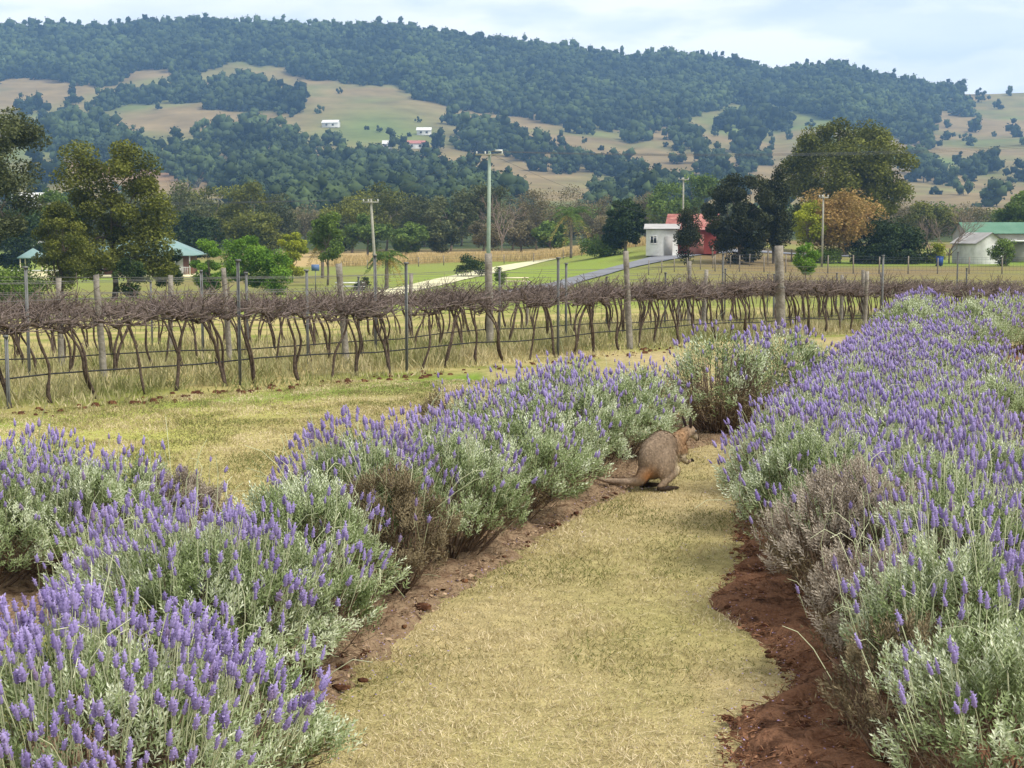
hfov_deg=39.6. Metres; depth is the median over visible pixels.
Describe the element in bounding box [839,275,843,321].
trellis post
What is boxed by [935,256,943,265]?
wheelie bin
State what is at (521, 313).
grapevine
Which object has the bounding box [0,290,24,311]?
grapevine
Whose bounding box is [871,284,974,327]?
lavender bush
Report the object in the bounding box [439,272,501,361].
grapevine
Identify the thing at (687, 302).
grapevine
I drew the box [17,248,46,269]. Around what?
pavilion
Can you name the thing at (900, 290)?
grapevine
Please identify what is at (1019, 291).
grapevine
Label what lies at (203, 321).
grapevine
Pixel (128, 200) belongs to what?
belt tree
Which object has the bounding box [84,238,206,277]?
house
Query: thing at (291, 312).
grapevine
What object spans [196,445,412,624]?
lavender bush
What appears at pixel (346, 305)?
grapevine
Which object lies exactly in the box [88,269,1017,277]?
trellis wire
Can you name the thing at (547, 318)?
grapevine
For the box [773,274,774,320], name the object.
trellis post
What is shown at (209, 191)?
belt tree
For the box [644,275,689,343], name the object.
grapevine
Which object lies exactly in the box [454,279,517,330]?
grapevine
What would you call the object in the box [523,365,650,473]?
lavender bush
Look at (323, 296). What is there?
grapevine
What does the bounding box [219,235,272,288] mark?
bright shrub
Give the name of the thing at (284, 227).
belt tree
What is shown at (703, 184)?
belt tree
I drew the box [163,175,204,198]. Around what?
bare tree
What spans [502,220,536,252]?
belt tree
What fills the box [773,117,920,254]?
spreading tree
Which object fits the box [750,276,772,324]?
grapevine
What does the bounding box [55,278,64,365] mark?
trellis post
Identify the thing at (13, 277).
hedge shrub
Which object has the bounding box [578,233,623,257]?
hedge
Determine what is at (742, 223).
pine tree
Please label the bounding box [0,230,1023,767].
ground
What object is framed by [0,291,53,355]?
grapevine
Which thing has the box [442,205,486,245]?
belt tree
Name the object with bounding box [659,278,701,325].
grapevine
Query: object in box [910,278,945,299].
grapevine
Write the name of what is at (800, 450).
lavender bush
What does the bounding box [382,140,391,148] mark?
farmhouse
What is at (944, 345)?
lavender bush
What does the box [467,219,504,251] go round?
belt tree
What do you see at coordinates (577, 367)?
lavender bush
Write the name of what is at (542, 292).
grapevine
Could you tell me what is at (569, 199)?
belt tree
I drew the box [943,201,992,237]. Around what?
belt tree
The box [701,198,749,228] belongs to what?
belt tree
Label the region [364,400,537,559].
lavender bush
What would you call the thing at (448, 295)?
grapevine
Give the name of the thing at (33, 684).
lavender bush
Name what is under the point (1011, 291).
grapevine
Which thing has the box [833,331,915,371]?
lavender bush
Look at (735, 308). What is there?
grapevine
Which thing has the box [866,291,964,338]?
lavender bush
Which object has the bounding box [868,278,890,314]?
grapevine
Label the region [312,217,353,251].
belt tree
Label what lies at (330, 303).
grapevine
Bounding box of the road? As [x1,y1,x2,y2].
[506,249,928,291]
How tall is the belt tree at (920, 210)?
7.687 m
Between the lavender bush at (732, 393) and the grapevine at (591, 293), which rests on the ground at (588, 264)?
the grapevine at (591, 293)
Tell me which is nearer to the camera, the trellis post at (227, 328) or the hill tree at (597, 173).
the trellis post at (227, 328)
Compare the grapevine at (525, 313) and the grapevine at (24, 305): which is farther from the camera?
the grapevine at (525, 313)
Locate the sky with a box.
[0,0,1023,93]
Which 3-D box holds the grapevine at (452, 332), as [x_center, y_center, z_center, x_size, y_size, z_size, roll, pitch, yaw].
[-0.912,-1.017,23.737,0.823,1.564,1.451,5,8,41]
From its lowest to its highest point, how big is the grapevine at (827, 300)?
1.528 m
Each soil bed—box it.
[0,523,194,643]
[30,407,757,767]
[709,345,1023,767]
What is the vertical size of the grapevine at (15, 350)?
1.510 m
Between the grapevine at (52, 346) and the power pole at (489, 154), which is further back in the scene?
the power pole at (489, 154)
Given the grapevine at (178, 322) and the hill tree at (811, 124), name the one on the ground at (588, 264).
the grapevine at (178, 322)
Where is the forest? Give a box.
[0,12,1023,220]
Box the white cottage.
[950,232,1001,263]
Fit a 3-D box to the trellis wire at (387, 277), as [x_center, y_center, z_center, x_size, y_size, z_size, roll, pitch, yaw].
[1.812,-2.961,39.317,0.005,0.960,43.376,5,8,41]
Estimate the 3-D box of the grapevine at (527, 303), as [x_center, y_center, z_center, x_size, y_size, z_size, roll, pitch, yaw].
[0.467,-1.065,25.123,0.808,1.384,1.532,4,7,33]
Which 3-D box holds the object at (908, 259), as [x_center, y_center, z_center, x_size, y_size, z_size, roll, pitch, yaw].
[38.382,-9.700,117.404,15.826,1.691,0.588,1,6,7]
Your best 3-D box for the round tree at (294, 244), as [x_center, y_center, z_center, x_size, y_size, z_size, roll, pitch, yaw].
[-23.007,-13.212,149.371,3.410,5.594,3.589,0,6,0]
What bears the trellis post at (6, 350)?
on the ground at (588, 264)
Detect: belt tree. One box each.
[70,197,112,238]
[94,192,171,232]
[143,179,219,240]
[162,209,224,258]
[187,186,237,247]
[214,179,274,254]
[216,210,233,246]
[221,208,283,252]
[249,191,301,252]
[273,203,309,236]
[280,202,319,247]
[304,208,342,237]
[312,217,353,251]
[315,191,375,252]
[341,212,393,255]
[350,181,416,250]
[388,221,429,254]
[392,193,446,250]
[396,209,428,246]
[424,189,478,251]
[426,220,460,252]
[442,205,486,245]
[450,182,511,250]
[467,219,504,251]
[496,196,539,249]
[496,204,540,243]
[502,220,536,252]
[513,188,562,249]
[520,201,573,237]
[531,220,569,249]
[543,183,593,238]
[566,222,586,238]
[573,194,618,226]
[576,204,614,234]
[580,215,607,239]
[631,191,657,236]
[644,181,689,223]
[668,172,718,213]
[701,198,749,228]
[786,207,805,233]
[867,205,913,232]
[887,204,944,229]
[895,200,958,242]
[930,201,964,235]
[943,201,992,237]
[943,204,995,232]
[982,207,1002,221]
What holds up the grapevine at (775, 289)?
on the ground at (588, 264)
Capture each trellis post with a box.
[3,335,10,408]
[22,266,30,377]
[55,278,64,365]
[93,274,107,376]
[149,281,152,343]
[168,275,172,348]
[199,270,203,359]
[221,268,231,363]
[235,259,241,385]
[244,272,248,338]
[304,269,308,364]
[335,263,349,362]
[373,255,376,353]
[404,262,408,371]
[408,274,412,336]
[485,253,493,344]
[498,267,500,330]
[525,281,529,325]
[556,257,560,357]
[565,263,567,333]
[623,251,632,348]
[664,272,666,324]
[687,261,691,323]
[701,269,707,327]
[721,253,723,321]
[724,269,726,313]
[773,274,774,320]
[774,245,786,336]
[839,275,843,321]
[861,270,864,320]
[862,271,868,326]
[881,255,884,311]
[955,252,958,309]
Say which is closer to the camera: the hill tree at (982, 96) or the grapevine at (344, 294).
the grapevine at (344, 294)
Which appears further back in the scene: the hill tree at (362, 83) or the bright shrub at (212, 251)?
the hill tree at (362, 83)
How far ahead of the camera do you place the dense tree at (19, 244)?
182.28 m
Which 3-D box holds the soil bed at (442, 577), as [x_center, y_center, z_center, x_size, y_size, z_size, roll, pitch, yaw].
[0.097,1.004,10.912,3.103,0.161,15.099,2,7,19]
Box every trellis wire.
[0,266,971,283]
[0,272,942,280]
[0,280,985,294]
[0,281,891,296]
[5,277,947,301]
[10,291,1006,327]
[31,279,1022,292]
[33,275,699,283]
[53,274,835,283]
[78,281,834,293]
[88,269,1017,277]
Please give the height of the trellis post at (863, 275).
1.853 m
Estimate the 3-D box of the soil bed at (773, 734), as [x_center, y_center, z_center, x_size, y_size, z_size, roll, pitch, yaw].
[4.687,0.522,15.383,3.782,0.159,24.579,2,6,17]
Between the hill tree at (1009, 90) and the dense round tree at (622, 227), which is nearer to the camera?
the dense round tree at (622, 227)
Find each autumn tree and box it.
[789,200,826,252]
[797,187,889,262]
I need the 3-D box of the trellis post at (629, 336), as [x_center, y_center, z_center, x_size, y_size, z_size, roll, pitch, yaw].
[2.217,-1.499,27.153,0.220,2.081,0.134,0,6,0]
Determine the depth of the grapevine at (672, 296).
32.90 m
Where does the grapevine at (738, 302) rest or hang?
on the ground at (588, 264)
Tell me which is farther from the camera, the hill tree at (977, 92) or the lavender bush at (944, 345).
the hill tree at (977, 92)
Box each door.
[176,258,182,272]
[664,237,672,254]
[689,234,703,253]
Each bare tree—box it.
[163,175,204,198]
[478,196,524,251]
[915,217,954,251]
[925,207,984,263]
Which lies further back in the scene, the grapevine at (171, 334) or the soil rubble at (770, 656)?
the grapevine at (171, 334)
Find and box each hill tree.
[154,101,161,108]
[274,106,283,114]
[289,107,296,116]
[314,104,324,113]
[336,87,342,93]
[358,79,367,85]
[385,127,406,148]
[421,127,445,148]
[442,106,455,124]
[550,164,561,173]
[567,164,572,173]
[593,168,602,177]
[710,128,718,135]
[769,136,774,144]
[785,129,792,138]
[804,118,815,127]
[929,186,942,194]
[943,119,952,127]
[951,78,967,91]
[958,132,969,140]
[975,87,981,95]
[975,90,990,101]
[992,98,1004,108]
[1006,85,1012,95]
[1006,174,1017,182]
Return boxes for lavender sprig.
[736,472,793,529]
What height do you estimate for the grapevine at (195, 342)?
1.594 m
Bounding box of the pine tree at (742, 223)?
[701,172,778,263]
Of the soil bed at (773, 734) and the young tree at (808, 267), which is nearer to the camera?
the soil bed at (773, 734)
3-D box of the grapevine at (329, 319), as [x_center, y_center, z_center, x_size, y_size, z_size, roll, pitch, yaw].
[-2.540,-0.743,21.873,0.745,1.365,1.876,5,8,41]
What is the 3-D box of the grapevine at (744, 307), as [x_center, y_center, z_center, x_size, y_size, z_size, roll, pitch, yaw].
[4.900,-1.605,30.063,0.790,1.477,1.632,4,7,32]
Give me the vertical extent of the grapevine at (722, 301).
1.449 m
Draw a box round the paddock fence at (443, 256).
[341,244,635,267]
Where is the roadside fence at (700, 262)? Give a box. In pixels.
[648,253,768,274]
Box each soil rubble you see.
[12,345,698,416]
[260,486,632,742]
[714,503,820,767]
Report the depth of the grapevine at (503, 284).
32.80 m
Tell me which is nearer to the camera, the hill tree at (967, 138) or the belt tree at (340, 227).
the belt tree at (340, 227)
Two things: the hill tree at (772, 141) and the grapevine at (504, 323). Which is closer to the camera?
the grapevine at (504, 323)
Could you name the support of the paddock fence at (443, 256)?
on the ground at (588, 264)
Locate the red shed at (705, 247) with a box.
[665,214,719,253]
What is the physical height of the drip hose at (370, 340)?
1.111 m
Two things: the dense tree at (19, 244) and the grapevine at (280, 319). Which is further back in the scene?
the dense tree at (19, 244)
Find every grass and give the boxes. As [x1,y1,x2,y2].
[0,301,1023,418]
[324,236,645,265]
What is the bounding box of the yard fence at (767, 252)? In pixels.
[712,248,814,261]
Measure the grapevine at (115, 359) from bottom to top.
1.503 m
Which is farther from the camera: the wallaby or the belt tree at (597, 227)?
the belt tree at (597, 227)
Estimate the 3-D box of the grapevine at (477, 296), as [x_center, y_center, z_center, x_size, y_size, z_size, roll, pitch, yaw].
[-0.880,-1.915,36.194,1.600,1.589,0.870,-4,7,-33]
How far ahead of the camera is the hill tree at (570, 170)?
832.03 m
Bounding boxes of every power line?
[0,199,356,206]
[0,199,360,204]
[39,199,367,202]
[365,152,474,198]
[380,151,501,198]
[478,148,1018,155]
[487,146,1023,154]
[504,145,1016,153]
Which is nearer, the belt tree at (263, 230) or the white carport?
the white carport
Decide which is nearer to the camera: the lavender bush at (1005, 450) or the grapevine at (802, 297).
the lavender bush at (1005, 450)
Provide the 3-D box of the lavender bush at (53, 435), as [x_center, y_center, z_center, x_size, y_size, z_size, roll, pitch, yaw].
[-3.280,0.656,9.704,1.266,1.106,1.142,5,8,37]
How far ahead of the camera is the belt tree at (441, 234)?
223.28 m
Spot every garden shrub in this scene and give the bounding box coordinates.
[111,257,148,297]
[153,248,183,287]
[352,276,371,289]
[453,253,484,275]
[494,266,508,285]
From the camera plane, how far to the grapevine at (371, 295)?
29.82 m
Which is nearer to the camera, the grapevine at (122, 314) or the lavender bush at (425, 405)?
the lavender bush at (425, 405)
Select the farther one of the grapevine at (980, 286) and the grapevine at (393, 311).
the grapevine at (980, 286)
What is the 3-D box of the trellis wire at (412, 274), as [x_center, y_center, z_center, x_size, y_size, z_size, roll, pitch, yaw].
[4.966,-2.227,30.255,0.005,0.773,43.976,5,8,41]
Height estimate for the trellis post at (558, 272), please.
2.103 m
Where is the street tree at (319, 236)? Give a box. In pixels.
[306,211,345,284]
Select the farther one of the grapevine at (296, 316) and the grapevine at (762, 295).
the grapevine at (762, 295)
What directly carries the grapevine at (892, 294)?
on the ground at (588, 264)
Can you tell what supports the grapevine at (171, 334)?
on the ground at (588, 264)
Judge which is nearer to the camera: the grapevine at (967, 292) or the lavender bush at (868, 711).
the lavender bush at (868, 711)
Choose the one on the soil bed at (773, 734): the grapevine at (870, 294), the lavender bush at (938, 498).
the lavender bush at (938, 498)
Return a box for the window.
[650,236,656,243]
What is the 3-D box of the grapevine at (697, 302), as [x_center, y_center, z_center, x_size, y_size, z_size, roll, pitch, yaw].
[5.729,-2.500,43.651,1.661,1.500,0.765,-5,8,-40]
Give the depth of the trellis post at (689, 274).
38.27 m
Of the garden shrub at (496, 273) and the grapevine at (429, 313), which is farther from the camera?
the garden shrub at (496, 273)
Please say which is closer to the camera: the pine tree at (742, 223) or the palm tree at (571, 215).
the pine tree at (742, 223)
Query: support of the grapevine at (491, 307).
on the ground at (588, 264)
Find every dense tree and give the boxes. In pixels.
[0,194,45,269]
[31,188,79,263]
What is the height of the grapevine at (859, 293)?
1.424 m
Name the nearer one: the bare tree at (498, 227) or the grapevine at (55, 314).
the grapevine at (55, 314)
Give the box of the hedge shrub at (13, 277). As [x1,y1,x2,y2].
[0,263,53,302]
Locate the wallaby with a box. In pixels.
[589,415,698,490]
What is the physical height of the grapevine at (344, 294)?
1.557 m
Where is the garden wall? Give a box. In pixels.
[3,270,57,280]
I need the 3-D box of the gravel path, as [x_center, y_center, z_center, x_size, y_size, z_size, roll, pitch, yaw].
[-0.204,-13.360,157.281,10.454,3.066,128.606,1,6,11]
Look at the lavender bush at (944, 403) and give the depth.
11.29 m
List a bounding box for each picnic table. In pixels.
[335,282,364,286]
[505,277,528,284]
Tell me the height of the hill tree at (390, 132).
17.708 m
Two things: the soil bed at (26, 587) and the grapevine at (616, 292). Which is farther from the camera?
the grapevine at (616, 292)
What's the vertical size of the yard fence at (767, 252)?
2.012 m
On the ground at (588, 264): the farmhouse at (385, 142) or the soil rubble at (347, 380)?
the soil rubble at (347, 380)
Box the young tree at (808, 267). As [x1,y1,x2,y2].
[792,242,821,275]
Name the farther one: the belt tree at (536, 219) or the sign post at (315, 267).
the belt tree at (536, 219)
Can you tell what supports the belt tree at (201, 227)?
on the ground at (588, 264)
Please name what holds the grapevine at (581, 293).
on the ground at (588, 264)
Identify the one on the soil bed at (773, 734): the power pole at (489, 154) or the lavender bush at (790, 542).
the lavender bush at (790, 542)
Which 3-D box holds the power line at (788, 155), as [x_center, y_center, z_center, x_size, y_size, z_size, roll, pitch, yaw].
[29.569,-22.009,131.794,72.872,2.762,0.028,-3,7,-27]
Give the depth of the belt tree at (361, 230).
222.52 m
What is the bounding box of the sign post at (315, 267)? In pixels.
[311,264,318,292]
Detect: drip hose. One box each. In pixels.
[0,312,929,359]
[0,314,1023,379]
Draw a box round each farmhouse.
[321,120,340,126]
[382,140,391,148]
[407,140,425,148]
[416,127,431,134]
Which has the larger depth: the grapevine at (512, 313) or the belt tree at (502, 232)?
the belt tree at (502, 232)
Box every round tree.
[277,232,308,279]
[601,198,648,250]
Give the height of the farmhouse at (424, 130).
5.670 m
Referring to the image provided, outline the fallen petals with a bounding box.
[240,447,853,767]
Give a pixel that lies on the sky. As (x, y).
(981, 42)
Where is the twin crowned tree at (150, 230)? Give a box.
[41,139,180,298]
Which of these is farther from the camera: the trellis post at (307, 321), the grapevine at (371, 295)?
the grapevine at (371, 295)
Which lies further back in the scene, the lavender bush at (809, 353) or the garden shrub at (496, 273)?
the garden shrub at (496, 273)
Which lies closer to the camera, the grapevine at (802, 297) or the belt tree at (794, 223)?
the grapevine at (802, 297)
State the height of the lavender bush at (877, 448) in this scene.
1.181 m
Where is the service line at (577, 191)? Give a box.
[487,152,672,219]
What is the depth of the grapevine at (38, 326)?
18.01 m
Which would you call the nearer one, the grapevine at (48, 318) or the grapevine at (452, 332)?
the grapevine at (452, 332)
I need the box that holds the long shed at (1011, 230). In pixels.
[951,222,1023,240]
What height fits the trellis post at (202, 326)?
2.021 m
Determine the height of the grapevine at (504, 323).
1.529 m
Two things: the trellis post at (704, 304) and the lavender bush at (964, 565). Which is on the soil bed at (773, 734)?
the lavender bush at (964, 565)
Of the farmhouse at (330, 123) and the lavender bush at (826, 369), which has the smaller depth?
the lavender bush at (826, 369)
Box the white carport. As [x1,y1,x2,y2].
[1007,240,1023,261]
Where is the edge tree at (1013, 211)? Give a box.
[989,190,1023,221]
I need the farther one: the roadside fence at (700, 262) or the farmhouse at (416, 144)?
the farmhouse at (416, 144)
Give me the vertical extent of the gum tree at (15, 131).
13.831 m
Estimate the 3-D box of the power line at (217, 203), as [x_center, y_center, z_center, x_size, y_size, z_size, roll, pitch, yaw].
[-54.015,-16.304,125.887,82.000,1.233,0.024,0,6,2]
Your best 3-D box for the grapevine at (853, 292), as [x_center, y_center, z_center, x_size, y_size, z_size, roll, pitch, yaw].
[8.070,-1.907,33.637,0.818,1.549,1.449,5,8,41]
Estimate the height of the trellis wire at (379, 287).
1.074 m
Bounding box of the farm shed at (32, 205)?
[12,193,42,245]
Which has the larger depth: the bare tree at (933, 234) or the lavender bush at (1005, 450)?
the bare tree at (933, 234)
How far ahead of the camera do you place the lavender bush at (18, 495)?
8.46 m
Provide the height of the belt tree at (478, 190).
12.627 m
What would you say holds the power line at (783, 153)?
attached to the power pole at (489, 154)
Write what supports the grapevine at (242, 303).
on the ground at (588, 264)
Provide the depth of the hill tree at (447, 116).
1075.75 m
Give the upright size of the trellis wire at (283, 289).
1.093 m
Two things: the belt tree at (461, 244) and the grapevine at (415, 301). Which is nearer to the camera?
the grapevine at (415, 301)
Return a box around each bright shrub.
[189,238,226,289]
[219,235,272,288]
[251,248,293,294]
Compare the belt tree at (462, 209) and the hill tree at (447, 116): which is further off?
the hill tree at (447, 116)
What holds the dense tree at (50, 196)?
on the ground at (588, 264)
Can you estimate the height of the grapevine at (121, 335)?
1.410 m
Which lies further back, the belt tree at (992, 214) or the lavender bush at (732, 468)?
the belt tree at (992, 214)
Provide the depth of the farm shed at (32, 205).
295.73 m
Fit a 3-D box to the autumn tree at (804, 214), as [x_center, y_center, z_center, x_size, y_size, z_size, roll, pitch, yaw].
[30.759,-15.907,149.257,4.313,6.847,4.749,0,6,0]
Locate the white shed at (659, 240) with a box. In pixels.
[644,224,680,255]
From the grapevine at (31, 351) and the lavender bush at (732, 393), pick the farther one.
the grapevine at (31, 351)
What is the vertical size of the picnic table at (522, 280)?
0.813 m
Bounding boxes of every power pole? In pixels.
[363,199,378,286]
[475,150,503,252]
[678,177,688,209]
[819,195,828,266]
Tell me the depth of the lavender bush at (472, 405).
11.75 m
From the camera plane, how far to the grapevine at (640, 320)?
32.13 m
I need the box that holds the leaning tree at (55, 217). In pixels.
[30,200,93,290]
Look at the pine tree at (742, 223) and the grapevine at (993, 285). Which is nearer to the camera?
the grapevine at (993, 285)
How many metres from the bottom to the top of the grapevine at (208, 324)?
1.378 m
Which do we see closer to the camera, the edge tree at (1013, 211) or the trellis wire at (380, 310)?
the trellis wire at (380, 310)
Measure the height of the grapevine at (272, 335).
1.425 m
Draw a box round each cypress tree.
[673,207,704,265]
[755,164,796,263]
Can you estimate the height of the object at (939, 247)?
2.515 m
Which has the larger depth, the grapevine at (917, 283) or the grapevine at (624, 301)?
the grapevine at (917, 283)
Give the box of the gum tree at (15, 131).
[0,105,52,243]
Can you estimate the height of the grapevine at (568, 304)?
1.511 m
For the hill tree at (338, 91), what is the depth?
1221.83 m
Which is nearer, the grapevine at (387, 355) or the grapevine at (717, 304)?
the grapevine at (387, 355)
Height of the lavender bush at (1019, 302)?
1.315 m
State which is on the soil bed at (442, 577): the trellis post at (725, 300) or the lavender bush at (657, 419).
the lavender bush at (657, 419)
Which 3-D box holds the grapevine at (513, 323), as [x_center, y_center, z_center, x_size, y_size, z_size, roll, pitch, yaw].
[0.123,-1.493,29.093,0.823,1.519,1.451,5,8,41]
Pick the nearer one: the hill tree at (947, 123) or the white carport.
the white carport
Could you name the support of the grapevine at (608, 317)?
on the ground at (588, 264)
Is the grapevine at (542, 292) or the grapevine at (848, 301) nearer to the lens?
the grapevine at (542, 292)
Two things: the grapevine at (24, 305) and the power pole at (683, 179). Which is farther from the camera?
the power pole at (683, 179)
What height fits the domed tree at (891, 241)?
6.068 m
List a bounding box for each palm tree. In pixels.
[305,238,342,277]
[364,250,407,288]
[549,206,593,257]
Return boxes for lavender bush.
[0,404,97,552]
[0,428,188,575]
[0,429,87,587]
[0,556,331,767]
[32,487,239,660]
[43,455,332,706]
[60,432,190,547]
[87,583,372,767]
[124,417,240,547]
[190,481,404,679]
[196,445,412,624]
[248,404,487,565]
[303,422,487,594]
[345,392,516,519]
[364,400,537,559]
[415,373,495,442]
[415,376,550,488]
[436,399,600,523]
[460,359,599,443]
[471,372,616,498]
[510,339,638,444]
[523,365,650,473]
[579,351,697,447]
[581,353,677,458]
[651,314,791,433]
[697,391,903,565]
[708,393,873,522]
[712,311,855,419]
[723,377,861,464]
[749,417,966,614]
[760,370,915,432]
[770,353,879,425]
[774,380,944,479]
[783,561,998,756]
[786,338,927,395]
[789,486,956,677]
[802,337,907,385]
[805,413,1022,592]
[808,400,978,520]
[815,335,919,381]
[819,313,935,363]
[827,465,1023,725]
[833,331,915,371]
[835,416,1023,652]
[836,317,935,353]
[854,572,1023,767]
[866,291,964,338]
[866,308,946,353]
[869,360,1023,445]
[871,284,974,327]
[872,347,1002,414]
[880,363,1023,457]
[882,334,989,388]
[895,396,1023,503]
[898,319,994,377]
[901,397,1023,545]
[925,310,1010,361]
[930,287,1023,356]
[930,451,1023,578]
[939,358,1023,446]
[944,340,1023,423]
[967,286,1023,352]
[971,494,1023,653]
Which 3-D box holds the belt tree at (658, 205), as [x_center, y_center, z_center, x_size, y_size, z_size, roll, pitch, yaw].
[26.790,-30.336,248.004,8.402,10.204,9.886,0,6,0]
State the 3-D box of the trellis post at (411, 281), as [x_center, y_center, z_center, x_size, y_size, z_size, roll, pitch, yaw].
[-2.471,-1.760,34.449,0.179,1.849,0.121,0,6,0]
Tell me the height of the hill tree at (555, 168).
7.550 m
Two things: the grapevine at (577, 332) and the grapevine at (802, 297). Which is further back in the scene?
the grapevine at (802, 297)
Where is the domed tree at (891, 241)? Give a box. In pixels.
[841,214,937,264]
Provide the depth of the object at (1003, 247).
139.29 m
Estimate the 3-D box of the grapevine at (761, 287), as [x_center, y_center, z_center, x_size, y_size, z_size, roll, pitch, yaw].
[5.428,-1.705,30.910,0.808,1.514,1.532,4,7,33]
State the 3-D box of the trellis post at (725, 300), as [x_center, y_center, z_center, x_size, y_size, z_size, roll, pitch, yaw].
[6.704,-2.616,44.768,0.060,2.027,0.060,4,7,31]
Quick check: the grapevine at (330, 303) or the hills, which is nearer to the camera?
the grapevine at (330, 303)
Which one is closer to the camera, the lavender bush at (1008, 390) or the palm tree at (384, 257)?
the lavender bush at (1008, 390)
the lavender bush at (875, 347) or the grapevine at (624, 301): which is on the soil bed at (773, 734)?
the lavender bush at (875, 347)
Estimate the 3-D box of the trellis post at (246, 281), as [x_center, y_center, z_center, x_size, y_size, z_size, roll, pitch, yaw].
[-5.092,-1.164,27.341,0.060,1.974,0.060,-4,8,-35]
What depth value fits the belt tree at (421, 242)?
284.78 m
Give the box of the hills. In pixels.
[0,59,1023,228]
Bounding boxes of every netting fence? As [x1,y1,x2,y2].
[714,254,879,273]
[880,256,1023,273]
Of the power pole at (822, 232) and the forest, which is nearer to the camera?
the power pole at (822, 232)
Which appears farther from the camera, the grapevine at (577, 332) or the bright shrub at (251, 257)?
the bright shrub at (251, 257)
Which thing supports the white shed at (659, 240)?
on the ground at (588, 264)
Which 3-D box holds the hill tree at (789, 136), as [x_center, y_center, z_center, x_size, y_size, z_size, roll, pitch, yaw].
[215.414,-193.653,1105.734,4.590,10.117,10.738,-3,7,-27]
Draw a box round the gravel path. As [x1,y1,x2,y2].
[355,254,575,296]
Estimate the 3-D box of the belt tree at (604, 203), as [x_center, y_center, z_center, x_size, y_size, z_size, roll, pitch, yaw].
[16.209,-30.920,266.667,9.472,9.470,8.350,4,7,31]
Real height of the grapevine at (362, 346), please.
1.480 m
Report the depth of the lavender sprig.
9.01 m
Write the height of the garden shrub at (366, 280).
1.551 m
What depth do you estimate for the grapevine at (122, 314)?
28.66 m
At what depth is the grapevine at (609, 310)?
40.45 m
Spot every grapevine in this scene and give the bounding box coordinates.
[0,287,87,402]
[0,289,40,407]
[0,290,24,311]
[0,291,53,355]
[0,292,37,360]
[0,292,40,367]
[0,299,61,373]
[0,301,22,317]
[4,291,57,362]
[11,272,110,376]
[12,293,80,344]
[18,282,92,366]
[23,294,120,398]
[49,295,93,352]
[63,293,127,351]
[69,290,133,352]
[73,296,185,393]
[92,283,169,374]
[92,295,152,343]
[103,290,142,349]
[104,285,187,373]
[115,279,232,390]
[128,291,182,347]
[139,285,205,367]
[142,289,202,360]
[146,288,240,386]
[151,283,236,359]
[157,289,199,351]
[173,272,249,368]
[187,285,261,356]
[191,282,236,344]
[195,294,222,343]
[207,287,301,383]
[220,290,268,345]
[240,290,329,380]
[240,292,318,367]
[241,284,289,354]
[246,293,309,349]
[248,286,291,339]
[255,287,305,347]
[255,290,299,339]
[264,288,347,360]
[275,285,341,357]
[282,290,319,333]
[291,284,321,340]
[294,287,347,348]
[305,290,358,324]
[305,292,400,377]
[307,276,394,375]
[318,284,370,301]
[328,284,398,355]
[338,290,405,372]
[343,279,401,337]
[349,292,381,337]
[355,287,410,348]
[367,283,413,333]
[377,285,424,339]
[388,291,408,333]
[391,283,467,368]
[396,283,463,346]
[403,277,467,349]
[403,284,436,329]
[414,289,439,330]
[421,281,476,346]
[422,279,493,367]
[423,278,477,335]
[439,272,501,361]
[447,281,483,334]
[453,279,496,328]
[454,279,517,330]
[457,287,518,361]
[461,294,476,328]
[479,273,520,326]
[493,284,510,327]
[494,275,544,339]
[500,280,536,327]
[500,285,570,359]
[506,280,528,326]
[506,286,530,327]
[514,270,560,328]
[516,276,564,337]
[516,278,585,357]
[529,285,554,324]
[544,278,583,323]
[555,279,604,336]
[564,273,616,337]
[564,281,624,354]
[566,282,624,352]
[567,280,599,320]
[576,275,620,338]
[584,272,642,349]
[595,297,616,326]
[607,281,651,337]
[619,277,649,332]
[619,279,639,326]
[619,279,686,347]
[623,283,652,320]
[630,266,680,343]
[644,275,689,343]
[647,282,652,323]
[654,274,697,328]
[658,275,698,321]
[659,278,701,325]
[663,268,718,338]
[666,277,696,323]
[676,275,733,339]
[678,281,687,320]
[679,278,700,314]
[695,275,723,325]
[697,283,729,322]
[701,277,739,323]
[715,263,760,335]
[716,274,759,336]
[724,284,740,321]
[726,279,751,323]
[735,279,761,321]
[738,271,790,334]
[748,274,759,321]
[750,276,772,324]
[757,268,805,303]
[760,284,797,328]
[762,276,808,326]
[791,278,819,323]
[793,273,834,333]
[802,278,822,313]
[804,279,827,320]
[804,280,832,321]
[807,271,847,333]
[810,274,852,328]
[818,276,850,317]
[823,275,861,319]
[829,272,870,329]
[835,280,853,316]
[839,277,882,317]
[856,279,883,319]
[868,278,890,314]
[869,270,910,307]
[869,280,896,312]
[883,278,917,302]
[887,271,917,302]
[904,278,929,299]
[908,275,939,321]
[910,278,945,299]
[923,276,957,309]
[939,277,956,302]
[941,277,975,302]
[944,279,976,307]
[955,279,982,306]
[964,281,994,298]
[974,279,993,300]
[977,274,1011,320]
[979,283,1015,299]
[988,277,1022,298]
[1001,279,1023,299]
[1001,280,1023,320]
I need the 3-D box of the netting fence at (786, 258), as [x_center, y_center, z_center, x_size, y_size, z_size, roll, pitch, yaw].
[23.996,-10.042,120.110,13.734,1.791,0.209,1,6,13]

